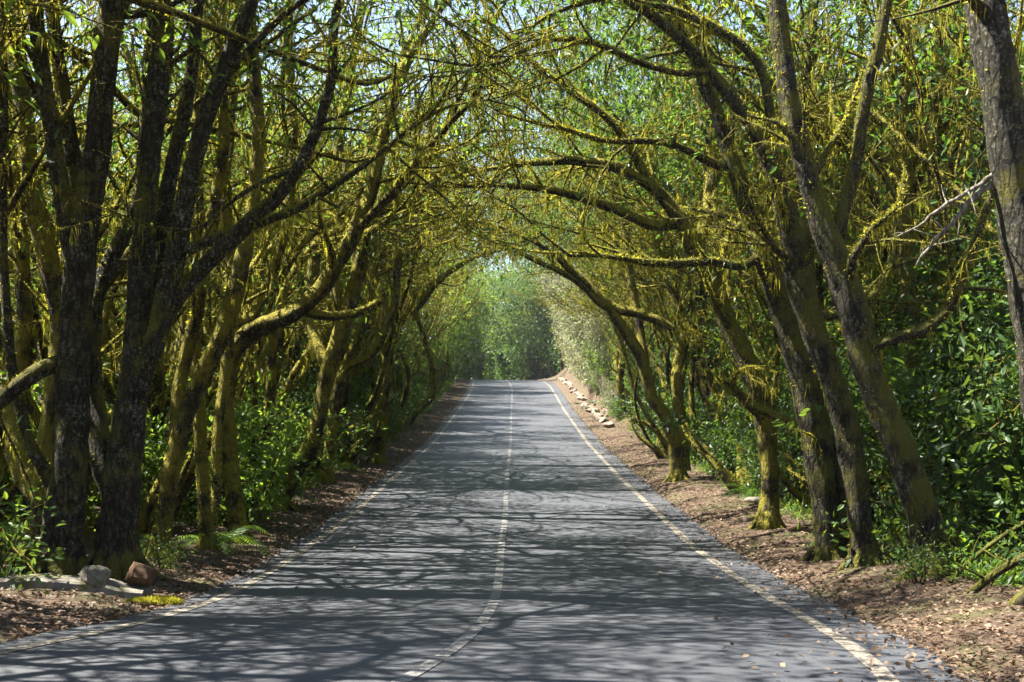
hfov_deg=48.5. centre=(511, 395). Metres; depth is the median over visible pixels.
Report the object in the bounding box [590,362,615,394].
pale shrub
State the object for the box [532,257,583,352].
pale tree
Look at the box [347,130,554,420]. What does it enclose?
mossy tree
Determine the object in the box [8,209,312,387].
mossy tree
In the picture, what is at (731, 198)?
mossy tree
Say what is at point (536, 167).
mossy tree
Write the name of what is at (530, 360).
laurel sapling
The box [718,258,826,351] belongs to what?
laurel sapling
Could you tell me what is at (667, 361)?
mossy tree
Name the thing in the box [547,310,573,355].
pale shrub
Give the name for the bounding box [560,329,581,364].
pale shrub
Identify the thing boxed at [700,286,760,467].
laurel sapling
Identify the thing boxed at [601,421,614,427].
kerb stone
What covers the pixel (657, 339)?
mossy tree
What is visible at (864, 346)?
leaning tree
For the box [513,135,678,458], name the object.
mossy tree
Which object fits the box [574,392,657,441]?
laurel bush
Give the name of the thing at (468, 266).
mossy tree
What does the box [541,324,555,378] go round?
laurel bush
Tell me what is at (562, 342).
pale shrub
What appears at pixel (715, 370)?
laurel sapling
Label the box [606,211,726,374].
mossy tree
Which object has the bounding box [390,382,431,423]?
laurel bush
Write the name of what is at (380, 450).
mossy tree
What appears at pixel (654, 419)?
laurel bush
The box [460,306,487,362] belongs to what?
leafy tree
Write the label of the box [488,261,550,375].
leafy tree
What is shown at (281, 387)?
laurel bush
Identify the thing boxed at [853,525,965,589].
plant
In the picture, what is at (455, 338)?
laurel sapling
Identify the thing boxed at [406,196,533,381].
mossy tree
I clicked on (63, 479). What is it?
forked tree
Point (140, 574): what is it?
boulder
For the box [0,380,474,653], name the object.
edge line
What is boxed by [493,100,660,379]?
mossy tree
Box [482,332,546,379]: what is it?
laurel bush
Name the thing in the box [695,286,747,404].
laurel sapling
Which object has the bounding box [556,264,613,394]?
pale tree
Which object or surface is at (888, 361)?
laurel bush
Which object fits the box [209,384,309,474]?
laurel bush
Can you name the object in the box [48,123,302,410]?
mossy tree
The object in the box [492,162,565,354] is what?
mossy tree
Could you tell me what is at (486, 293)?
leafy tree
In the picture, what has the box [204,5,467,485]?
mossy tree
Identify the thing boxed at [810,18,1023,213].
mossy tree
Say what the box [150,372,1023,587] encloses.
ground cover
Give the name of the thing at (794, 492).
mossy tree
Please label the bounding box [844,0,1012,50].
leafy tree
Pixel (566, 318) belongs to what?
pale tree
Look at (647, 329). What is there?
laurel sapling
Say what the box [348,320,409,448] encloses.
laurel sapling
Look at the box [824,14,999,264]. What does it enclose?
mossy tree
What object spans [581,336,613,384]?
laurel bush
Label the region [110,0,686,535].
mossy tree
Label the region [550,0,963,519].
mossy tree
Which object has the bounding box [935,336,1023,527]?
laurel bush
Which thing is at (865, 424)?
laurel sapling
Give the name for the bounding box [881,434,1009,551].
laurel bush
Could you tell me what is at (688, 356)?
laurel bush
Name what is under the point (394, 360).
laurel sapling
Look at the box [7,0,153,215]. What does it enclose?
mossy tree
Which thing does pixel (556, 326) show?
pale shrub
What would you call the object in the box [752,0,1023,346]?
mossy tree
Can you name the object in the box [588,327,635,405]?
laurel sapling
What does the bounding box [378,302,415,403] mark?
laurel sapling
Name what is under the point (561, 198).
mossy tree
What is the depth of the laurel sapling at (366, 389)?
39.06 m
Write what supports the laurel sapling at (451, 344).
on the ground at (460, 391)
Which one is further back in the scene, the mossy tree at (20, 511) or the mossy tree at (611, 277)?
the mossy tree at (611, 277)
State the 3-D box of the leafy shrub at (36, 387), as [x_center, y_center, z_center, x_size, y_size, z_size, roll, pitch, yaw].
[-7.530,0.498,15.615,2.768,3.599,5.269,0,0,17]
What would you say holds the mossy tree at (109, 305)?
on the ground at (460, 391)
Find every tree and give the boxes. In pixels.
[0,0,42,86]
[0,0,136,48]
[0,0,139,566]
[0,0,159,122]
[0,0,234,575]
[0,0,377,546]
[0,0,470,201]
[0,0,494,142]
[0,0,610,581]
[0,2,239,545]
[0,4,236,382]
[0,85,214,436]
[0,228,126,398]
[0,260,46,336]
[0,261,118,386]
[1,221,126,322]
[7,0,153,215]
[7,3,338,518]
[7,74,280,487]
[8,0,244,505]
[8,64,135,429]
[8,121,325,381]
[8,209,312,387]
[10,37,140,239]
[11,263,125,370]
[11,510,23,536]
[12,222,174,335]
[12,257,125,381]
[29,1,309,503]
[31,42,364,425]
[32,143,298,454]
[35,17,296,430]
[44,113,163,195]
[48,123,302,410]
[75,2,463,527]
[81,63,353,379]
[103,0,605,501]
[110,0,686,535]
[115,50,409,417]
[117,34,393,429]
[119,0,538,458]
[124,35,500,432]
[133,0,349,559]
[164,87,421,427]
[174,0,330,550]
[188,113,497,379]
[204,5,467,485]
[218,13,581,475]
[222,0,577,543]
[243,61,520,465]
[243,99,529,366]
[246,0,953,571]
[260,0,549,511]
[279,13,529,483]
[279,139,519,389]
[292,61,492,444]
[299,0,895,530]
[325,0,893,561]
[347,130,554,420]
[349,174,521,417]
[349,230,455,323]
[363,253,430,432]
[365,30,538,463]
[375,236,483,325]
[380,100,541,404]
[390,265,484,329]
[393,118,526,402]
[398,127,547,425]
[402,256,481,372]
[402,273,477,314]
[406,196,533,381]
[409,265,480,393]
[410,257,477,362]
[411,194,512,317]
[418,254,483,386]
[423,251,494,398]
[425,0,924,447]
[425,21,870,459]
[426,274,487,394]
[431,1,718,481]
[435,265,505,360]
[438,0,1019,509]
[438,269,479,368]
[440,270,499,372]
[441,292,490,378]
[442,90,690,447]
[449,267,498,369]
[451,306,489,370]
[452,249,529,378]
[460,264,496,366]
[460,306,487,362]
[464,308,494,360]
[470,223,557,378]
[472,106,644,328]
[477,249,554,318]
[478,258,555,366]
[480,132,673,340]
[482,247,551,345]
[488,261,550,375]
[489,242,563,371]
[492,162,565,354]
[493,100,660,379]
[494,0,699,341]
[500,52,647,397]
[500,59,616,358]
[500,168,652,432]
[501,273,553,379]
[510,0,969,364]
[510,196,767,474]
[511,140,597,260]
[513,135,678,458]
[513,170,671,440]
[513,198,619,340]
[522,11,737,299]
[522,184,653,400]
[524,119,680,293]
[525,0,767,454]
[530,54,714,408]
[532,173,772,458]
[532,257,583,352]
[535,254,584,346]
[543,266,586,335]
[545,196,718,411]
[545,199,673,401]
[547,274,610,351]
[549,265,605,354]
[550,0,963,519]
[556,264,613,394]
[563,198,747,396]
[564,168,868,362]
[567,0,1023,358]
[568,136,760,362]
[574,288,618,369]
[577,22,951,433]
[587,227,673,355]
[588,146,669,312]
[589,101,989,279]
[592,0,1023,392]
[597,278,634,423]
[602,26,887,367]
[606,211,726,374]
[622,0,1023,369]
[659,0,984,540]
[662,0,1019,498]
[669,0,1023,581]
[677,16,1023,536]
[681,83,879,492]
[688,0,1023,387]
[688,138,927,436]
[719,62,970,287]
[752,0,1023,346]
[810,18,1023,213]
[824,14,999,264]
[838,0,1023,604]
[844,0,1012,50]
[859,5,1023,290]
[867,35,1023,275]
[884,0,1023,220]
[935,0,1023,52]
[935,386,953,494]
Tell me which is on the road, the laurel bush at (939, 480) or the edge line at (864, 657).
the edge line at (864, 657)
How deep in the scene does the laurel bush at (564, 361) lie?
98.73 m
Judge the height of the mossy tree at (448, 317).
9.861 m
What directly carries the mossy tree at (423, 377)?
on the ground at (460, 391)
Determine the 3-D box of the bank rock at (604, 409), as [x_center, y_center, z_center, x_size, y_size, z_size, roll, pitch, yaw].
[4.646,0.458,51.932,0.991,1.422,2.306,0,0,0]
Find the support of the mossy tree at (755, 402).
on the ground at (460, 391)
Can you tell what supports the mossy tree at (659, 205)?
on the ground at (460, 391)
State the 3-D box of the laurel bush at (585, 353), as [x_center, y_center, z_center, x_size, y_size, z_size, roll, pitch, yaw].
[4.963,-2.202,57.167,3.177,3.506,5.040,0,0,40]
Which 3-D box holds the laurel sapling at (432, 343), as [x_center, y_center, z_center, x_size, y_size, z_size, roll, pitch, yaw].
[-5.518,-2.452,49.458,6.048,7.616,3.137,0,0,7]
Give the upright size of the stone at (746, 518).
0.126 m
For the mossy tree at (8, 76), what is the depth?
10.31 m
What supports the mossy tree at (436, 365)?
on the ground at (460, 391)
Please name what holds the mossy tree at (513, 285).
on the ground at (460, 391)
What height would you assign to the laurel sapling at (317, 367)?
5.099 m
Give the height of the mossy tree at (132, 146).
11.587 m
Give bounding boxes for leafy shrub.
[0,312,114,531]
[0,370,110,539]
[85,415,194,528]
[110,363,346,518]
[142,385,307,528]
[209,385,386,508]
[346,401,393,459]
[442,360,458,383]
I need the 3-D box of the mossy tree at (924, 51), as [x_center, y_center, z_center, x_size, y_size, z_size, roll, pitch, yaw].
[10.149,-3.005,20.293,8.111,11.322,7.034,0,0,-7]
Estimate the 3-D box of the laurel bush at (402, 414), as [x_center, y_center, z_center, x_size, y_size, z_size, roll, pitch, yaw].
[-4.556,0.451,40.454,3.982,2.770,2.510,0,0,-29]
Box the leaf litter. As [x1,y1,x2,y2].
[0,394,1023,681]
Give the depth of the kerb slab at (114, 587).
10.77 m
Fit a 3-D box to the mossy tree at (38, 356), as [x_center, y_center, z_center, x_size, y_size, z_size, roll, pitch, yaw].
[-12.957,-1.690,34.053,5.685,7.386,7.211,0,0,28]
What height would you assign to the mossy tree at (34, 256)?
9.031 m
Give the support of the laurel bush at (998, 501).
on the ground at (460, 391)
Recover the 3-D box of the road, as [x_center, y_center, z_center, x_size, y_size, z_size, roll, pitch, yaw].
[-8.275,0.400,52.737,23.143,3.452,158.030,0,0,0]
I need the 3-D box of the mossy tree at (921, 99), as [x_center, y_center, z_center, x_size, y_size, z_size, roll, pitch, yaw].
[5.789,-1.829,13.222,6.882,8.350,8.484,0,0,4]
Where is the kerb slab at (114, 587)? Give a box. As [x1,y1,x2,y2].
[0,573,152,598]
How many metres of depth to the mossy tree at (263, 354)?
19.64 m
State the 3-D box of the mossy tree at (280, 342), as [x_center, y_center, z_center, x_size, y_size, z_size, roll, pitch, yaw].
[-7.245,-2.574,25.753,9.390,9.618,7.404,0,0,19]
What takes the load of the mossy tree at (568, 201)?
on the ground at (460, 391)
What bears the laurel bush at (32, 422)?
on the ground at (460, 391)
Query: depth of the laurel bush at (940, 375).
13.80 m
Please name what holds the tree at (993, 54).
on the ground at (460, 391)
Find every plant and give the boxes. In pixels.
[0,475,73,595]
[0,480,95,577]
[140,526,196,573]
[773,445,1005,567]
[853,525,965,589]
[932,513,1023,581]
[975,508,1023,589]
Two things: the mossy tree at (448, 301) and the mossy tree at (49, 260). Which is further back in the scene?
the mossy tree at (448, 301)
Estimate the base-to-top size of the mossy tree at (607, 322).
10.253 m
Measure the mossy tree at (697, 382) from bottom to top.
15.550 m
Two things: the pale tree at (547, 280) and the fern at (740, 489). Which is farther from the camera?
the pale tree at (547, 280)
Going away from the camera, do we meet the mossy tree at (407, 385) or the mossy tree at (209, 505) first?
the mossy tree at (209, 505)
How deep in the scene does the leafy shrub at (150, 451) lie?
16.57 m
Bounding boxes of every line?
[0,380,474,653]
[391,380,512,681]
[540,380,898,681]
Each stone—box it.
[599,417,608,422]
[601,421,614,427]
[737,515,755,521]
[744,497,759,503]
[786,525,807,530]
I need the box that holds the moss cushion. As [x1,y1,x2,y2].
[122,594,182,605]
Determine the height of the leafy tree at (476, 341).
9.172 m
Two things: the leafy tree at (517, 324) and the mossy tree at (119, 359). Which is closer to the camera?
the mossy tree at (119, 359)
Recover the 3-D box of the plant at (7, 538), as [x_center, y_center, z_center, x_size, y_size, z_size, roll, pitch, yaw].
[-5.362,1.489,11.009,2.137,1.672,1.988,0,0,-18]
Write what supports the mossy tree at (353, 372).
on the ground at (460, 391)
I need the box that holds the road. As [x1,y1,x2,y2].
[0,380,977,681]
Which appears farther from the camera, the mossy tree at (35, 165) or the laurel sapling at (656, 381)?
the laurel sapling at (656, 381)
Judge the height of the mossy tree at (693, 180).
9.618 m
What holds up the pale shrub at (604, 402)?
on the ground at (460, 391)
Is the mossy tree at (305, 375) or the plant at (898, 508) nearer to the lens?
the plant at (898, 508)
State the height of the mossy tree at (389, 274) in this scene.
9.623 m
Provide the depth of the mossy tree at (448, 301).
57.67 m
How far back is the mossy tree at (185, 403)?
13.87 m
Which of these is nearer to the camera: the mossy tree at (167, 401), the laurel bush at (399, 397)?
the mossy tree at (167, 401)
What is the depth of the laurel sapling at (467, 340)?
79.60 m
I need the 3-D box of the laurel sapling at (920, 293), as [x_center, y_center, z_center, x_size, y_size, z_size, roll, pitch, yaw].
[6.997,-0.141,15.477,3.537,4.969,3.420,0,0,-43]
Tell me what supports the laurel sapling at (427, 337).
on the ground at (460, 391)
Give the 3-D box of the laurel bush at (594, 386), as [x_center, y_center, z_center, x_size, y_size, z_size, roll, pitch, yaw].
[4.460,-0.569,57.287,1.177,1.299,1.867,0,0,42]
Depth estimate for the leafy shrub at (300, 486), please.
20.39 m
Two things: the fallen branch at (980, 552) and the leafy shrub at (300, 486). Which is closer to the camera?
the fallen branch at (980, 552)
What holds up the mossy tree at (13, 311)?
on the ground at (460, 391)
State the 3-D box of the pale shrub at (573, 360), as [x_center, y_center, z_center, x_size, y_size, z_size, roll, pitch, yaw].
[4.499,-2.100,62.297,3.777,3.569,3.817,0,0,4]
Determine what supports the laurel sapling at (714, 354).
on the ground at (460, 391)
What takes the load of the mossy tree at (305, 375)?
on the ground at (460, 391)
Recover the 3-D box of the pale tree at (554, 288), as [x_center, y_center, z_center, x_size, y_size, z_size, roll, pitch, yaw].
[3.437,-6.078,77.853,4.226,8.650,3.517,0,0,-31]
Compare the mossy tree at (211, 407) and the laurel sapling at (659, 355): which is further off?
the laurel sapling at (659, 355)
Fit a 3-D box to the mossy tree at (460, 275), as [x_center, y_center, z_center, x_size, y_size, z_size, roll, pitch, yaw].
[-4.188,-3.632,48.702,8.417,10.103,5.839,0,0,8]
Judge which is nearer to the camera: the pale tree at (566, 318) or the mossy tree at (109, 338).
the mossy tree at (109, 338)
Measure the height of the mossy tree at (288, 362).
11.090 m
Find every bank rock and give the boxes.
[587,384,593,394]
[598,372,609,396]
[603,390,615,413]
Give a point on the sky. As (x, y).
(521, 12)
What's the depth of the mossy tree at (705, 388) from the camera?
26.80 m
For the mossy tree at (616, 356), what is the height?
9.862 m
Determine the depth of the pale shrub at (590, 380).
58.85 m
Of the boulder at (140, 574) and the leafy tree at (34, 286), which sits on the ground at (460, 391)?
the leafy tree at (34, 286)
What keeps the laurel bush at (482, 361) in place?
on the ground at (460, 391)
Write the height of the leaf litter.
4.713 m
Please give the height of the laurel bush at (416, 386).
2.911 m
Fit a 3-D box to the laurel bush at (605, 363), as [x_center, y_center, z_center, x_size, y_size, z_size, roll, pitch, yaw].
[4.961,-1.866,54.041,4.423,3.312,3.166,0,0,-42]
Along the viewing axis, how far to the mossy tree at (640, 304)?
37.84 m
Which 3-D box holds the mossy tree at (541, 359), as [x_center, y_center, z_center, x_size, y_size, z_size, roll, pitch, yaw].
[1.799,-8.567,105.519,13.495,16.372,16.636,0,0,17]
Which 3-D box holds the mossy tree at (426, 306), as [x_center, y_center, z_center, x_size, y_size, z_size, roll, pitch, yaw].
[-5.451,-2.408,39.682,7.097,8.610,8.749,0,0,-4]
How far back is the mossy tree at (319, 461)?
26.13 m
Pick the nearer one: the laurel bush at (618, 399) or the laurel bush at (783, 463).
the laurel bush at (783, 463)
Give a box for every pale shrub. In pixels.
[546,312,568,344]
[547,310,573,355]
[552,328,571,360]
[554,329,586,368]
[556,314,607,351]
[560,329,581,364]
[562,343,589,384]
[570,316,612,390]
[584,371,597,394]
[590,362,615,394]
[597,388,617,414]
[601,374,624,405]
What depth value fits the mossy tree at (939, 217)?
15.18 m
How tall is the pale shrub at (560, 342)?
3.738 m
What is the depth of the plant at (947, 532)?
11.11 m
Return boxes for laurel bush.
[9,385,96,508]
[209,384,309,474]
[213,372,302,414]
[261,362,318,457]
[288,393,383,468]
[347,378,409,451]
[364,380,436,437]
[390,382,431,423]
[398,367,427,416]
[399,380,448,414]
[429,352,456,380]
[439,352,463,388]
[451,348,487,379]
[453,354,481,379]
[467,337,498,379]
[479,324,525,379]
[479,344,500,379]
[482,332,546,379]
[498,341,557,379]
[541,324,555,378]
[543,326,565,373]
[554,349,567,371]
[571,328,612,376]
[572,336,624,381]
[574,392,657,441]
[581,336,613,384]
[587,374,600,393]
[607,398,624,421]
[625,382,651,437]
[626,381,697,437]
[633,384,671,442]
[644,382,706,461]
[658,389,747,476]
[665,388,722,464]
[686,344,729,415]
[692,418,753,479]
[702,400,806,503]
[708,360,804,498]
[770,319,1022,545]
[784,447,810,499]
[831,315,1017,546]
[842,349,998,534]
[868,434,1023,561]
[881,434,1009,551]
[919,271,1023,573]
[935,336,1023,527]
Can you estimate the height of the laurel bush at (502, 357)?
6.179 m
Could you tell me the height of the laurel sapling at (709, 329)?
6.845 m
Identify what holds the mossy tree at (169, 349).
on the ground at (460, 391)
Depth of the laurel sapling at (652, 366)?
36.19 m
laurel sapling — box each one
[260,300,371,436]
[289,261,381,431]
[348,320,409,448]
[350,289,389,404]
[361,336,406,396]
[376,308,458,383]
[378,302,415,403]
[395,272,473,400]
[403,273,473,378]
[411,319,439,359]
[421,302,472,389]
[428,327,464,369]
[437,299,493,361]
[471,296,543,378]
[480,310,524,379]
[500,323,551,379]
[536,315,564,376]
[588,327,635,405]
[621,282,675,372]
[621,328,672,438]
[622,298,676,399]
[626,309,665,384]
[649,327,700,405]
[651,330,673,387]
[658,343,688,413]
[677,287,745,410]
[687,337,734,415]
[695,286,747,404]
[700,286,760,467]
[701,294,793,493]
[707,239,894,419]
[707,271,826,389]
[715,306,774,478]
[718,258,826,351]
[754,254,926,417]
[779,207,961,537]
[782,316,928,534]
[826,163,1005,442]
[826,212,902,367]
[827,254,1011,535]
[886,244,1023,553]
[915,239,1005,359]
[918,128,1019,544]
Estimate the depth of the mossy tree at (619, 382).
41.34 m
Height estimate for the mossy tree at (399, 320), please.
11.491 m
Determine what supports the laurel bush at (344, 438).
on the ground at (460, 391)
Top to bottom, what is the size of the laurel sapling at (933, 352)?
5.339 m
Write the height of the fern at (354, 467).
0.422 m
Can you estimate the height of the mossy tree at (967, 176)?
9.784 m
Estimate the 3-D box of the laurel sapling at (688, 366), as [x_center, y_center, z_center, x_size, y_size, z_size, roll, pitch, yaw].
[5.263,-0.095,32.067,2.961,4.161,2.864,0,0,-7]
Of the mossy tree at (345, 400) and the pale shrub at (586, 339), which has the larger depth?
the pale shrub at (586, 339)
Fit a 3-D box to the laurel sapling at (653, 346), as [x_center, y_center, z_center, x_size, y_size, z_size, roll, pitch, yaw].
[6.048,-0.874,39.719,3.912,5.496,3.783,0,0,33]
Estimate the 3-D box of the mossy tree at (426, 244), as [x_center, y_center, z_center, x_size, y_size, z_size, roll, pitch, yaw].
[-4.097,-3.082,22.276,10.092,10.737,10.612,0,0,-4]
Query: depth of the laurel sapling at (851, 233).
20.89 m
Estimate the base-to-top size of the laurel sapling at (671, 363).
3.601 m
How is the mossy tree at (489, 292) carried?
on the ground at (460, 391)
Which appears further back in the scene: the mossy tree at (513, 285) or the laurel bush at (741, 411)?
the mossy tree at (513, 285)
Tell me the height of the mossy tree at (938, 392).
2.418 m
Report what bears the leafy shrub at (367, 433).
on the ground at (460, 391)
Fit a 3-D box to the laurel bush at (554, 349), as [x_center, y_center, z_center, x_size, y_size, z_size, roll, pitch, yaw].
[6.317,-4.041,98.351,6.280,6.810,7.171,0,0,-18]
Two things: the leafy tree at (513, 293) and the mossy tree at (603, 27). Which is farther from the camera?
the leafy tree at (513, 293)
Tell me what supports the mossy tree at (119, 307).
on the ground at (460, 391)
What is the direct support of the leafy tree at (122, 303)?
on the ground at (460, 391)
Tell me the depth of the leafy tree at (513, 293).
106.23 m
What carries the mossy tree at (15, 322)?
on the ground at (460, 391)
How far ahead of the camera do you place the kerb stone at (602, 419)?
47.83 m
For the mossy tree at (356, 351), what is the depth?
33.42 m
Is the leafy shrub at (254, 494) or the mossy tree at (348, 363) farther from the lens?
the mossy tree at (348, 363)
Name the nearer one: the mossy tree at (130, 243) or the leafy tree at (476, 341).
the mossy tree at (130, 243)
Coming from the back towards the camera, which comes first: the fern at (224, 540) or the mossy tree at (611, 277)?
the mossy tree at (611, 277)
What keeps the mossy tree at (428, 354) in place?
on the ground at (460, 391)
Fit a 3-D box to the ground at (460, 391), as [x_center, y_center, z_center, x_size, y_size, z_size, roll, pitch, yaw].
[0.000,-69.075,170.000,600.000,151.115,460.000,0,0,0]
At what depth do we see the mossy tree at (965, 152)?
15.17 m
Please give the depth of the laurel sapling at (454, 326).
57.70 m
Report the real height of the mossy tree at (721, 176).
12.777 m
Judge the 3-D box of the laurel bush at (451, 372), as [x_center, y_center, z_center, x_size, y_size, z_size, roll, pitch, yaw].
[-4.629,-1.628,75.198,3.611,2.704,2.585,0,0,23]
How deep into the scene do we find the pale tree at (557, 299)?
84.61 m
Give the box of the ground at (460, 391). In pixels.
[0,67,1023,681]
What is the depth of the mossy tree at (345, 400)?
29.23 m
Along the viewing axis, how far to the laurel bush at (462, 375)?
114.25 m
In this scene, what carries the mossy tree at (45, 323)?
on the ground at (460, 391)
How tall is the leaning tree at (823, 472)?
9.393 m
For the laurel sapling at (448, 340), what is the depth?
51.70 m
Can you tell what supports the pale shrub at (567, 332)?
on the ground at (460, 391)
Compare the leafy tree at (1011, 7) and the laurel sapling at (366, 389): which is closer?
the laurel sapling at (366, 389)
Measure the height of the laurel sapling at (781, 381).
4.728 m
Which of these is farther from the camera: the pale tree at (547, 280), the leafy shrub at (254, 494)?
the pale tree at (547, 280)
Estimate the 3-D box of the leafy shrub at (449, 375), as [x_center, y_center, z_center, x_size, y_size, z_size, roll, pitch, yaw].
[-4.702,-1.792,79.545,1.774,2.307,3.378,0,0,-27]
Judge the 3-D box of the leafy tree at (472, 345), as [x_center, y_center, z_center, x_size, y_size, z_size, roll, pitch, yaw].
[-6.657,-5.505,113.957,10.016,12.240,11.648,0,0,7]
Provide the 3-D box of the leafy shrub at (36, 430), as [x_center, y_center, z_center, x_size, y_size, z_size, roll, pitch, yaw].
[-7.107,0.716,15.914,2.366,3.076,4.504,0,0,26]
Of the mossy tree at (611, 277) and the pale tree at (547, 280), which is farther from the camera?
the pale tree at (547, 280)
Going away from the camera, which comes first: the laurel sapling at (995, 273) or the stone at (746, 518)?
the laurel sapling at (995, 273)
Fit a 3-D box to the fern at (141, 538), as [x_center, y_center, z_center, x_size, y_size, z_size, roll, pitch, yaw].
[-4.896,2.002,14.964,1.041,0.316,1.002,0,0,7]
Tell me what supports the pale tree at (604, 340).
on the ground at (460, 391)
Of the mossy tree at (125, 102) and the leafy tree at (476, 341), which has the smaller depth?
the mossy tree at (125, 102)
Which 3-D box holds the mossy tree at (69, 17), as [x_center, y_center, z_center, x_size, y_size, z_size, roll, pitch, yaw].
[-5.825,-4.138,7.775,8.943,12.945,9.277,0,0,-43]
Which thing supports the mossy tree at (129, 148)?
on the ground at (460, 391)
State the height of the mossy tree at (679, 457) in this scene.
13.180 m
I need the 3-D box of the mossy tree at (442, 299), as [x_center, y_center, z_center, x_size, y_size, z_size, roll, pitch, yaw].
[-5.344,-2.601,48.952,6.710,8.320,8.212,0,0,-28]
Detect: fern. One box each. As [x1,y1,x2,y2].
[139,533,174,549]
[171,525,270,557]
[334,462,361,472]
[716,482,784,496]
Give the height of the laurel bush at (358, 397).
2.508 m
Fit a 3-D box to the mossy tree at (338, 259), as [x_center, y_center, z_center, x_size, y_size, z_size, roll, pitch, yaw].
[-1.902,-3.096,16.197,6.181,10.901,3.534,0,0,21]
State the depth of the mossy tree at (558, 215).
36.36 m
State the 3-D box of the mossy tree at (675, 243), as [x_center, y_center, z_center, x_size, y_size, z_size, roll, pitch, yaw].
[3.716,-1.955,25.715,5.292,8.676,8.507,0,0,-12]
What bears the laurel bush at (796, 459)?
on the ground at (460, 391)
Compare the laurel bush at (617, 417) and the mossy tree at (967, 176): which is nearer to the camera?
the mossy tree at (967, 176)
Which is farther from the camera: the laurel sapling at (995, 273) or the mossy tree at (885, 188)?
the mossy tree at (885, 188)
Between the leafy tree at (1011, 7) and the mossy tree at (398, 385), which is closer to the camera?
the mossy tree at (398, 385)
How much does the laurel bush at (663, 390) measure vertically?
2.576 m
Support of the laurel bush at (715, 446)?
on the ground at (460, 391)
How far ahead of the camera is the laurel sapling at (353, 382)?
33.75 m
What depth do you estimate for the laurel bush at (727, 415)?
25.38 m
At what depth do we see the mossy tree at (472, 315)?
75.88 m
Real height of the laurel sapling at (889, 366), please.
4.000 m
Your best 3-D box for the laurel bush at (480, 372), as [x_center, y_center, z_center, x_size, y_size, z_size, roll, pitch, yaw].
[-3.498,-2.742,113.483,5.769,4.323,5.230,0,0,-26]
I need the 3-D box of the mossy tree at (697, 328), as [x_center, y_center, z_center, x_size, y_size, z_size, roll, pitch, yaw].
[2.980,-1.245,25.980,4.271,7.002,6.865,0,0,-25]
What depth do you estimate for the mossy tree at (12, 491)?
14.88 m
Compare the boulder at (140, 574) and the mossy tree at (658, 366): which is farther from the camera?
the mossy tree at (658, 366)
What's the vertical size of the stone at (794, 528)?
0.083 m
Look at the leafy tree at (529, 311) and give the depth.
103.30 m
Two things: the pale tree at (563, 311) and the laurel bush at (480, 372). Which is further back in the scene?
the laurel bush at (480, 372)
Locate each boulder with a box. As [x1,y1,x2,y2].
[78,565,111,587]
[123,562,157,585]
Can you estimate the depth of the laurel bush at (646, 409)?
36.50 m
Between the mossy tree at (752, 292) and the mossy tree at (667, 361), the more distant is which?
the mossy tree at (667, 361)
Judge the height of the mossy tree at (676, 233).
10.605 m
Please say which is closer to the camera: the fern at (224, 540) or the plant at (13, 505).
the plant at (13, 505)
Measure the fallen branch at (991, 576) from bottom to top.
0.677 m
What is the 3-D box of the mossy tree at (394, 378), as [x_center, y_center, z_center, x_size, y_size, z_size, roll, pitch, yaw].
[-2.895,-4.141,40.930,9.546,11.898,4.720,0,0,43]
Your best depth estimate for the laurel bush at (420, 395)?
50.67 m
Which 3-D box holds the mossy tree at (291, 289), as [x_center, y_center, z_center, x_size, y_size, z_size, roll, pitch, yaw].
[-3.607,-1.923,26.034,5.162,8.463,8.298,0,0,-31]
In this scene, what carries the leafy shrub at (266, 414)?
on the ground at (460, 391)
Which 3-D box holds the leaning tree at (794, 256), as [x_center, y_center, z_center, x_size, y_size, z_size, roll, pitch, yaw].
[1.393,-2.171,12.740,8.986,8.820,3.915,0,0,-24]
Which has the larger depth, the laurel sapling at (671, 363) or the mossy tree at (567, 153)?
the mossy tree at (567, 153)
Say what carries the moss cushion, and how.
on the ground at (460, 391)
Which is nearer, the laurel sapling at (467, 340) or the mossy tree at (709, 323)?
the mossy tree at (709, 323)
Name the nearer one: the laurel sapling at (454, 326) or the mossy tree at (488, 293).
the laurel sapling at (454, 326)
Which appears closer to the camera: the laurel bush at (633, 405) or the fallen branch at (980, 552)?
the fallen branch at (980, 552)
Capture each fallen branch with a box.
[922,552,1023,601]
[928,521,1023,584]
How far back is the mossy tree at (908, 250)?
15.14 m
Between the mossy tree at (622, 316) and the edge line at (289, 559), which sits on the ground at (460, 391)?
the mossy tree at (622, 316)
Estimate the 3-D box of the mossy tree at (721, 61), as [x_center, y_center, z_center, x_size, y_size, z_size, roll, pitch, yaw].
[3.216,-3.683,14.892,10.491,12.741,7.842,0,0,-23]
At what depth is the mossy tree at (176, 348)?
22.61 m
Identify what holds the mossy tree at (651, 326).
on the ground at (460, 391)
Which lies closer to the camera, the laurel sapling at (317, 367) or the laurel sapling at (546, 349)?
the laurel sapling at (317, 367)
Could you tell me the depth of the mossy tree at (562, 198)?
50.01 m
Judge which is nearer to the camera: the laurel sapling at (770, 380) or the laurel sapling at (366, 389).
the laurel sapling at (770, 380)
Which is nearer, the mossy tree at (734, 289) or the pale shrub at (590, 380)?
the mossy tree at (734, 289)
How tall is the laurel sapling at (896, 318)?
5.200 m
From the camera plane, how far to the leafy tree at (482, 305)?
72.96 m
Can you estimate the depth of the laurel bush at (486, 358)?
111.35 m
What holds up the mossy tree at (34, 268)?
on the ground at (460, 391)
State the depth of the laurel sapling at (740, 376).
23.95 m
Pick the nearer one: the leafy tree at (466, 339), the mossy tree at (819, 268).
the mossy tree at (819, 268)
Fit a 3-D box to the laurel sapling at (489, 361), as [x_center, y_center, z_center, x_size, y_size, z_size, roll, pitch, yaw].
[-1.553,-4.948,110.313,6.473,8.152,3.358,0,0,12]
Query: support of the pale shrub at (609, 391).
on the ground at (460, 391)
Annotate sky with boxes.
[9,0,1023,310]

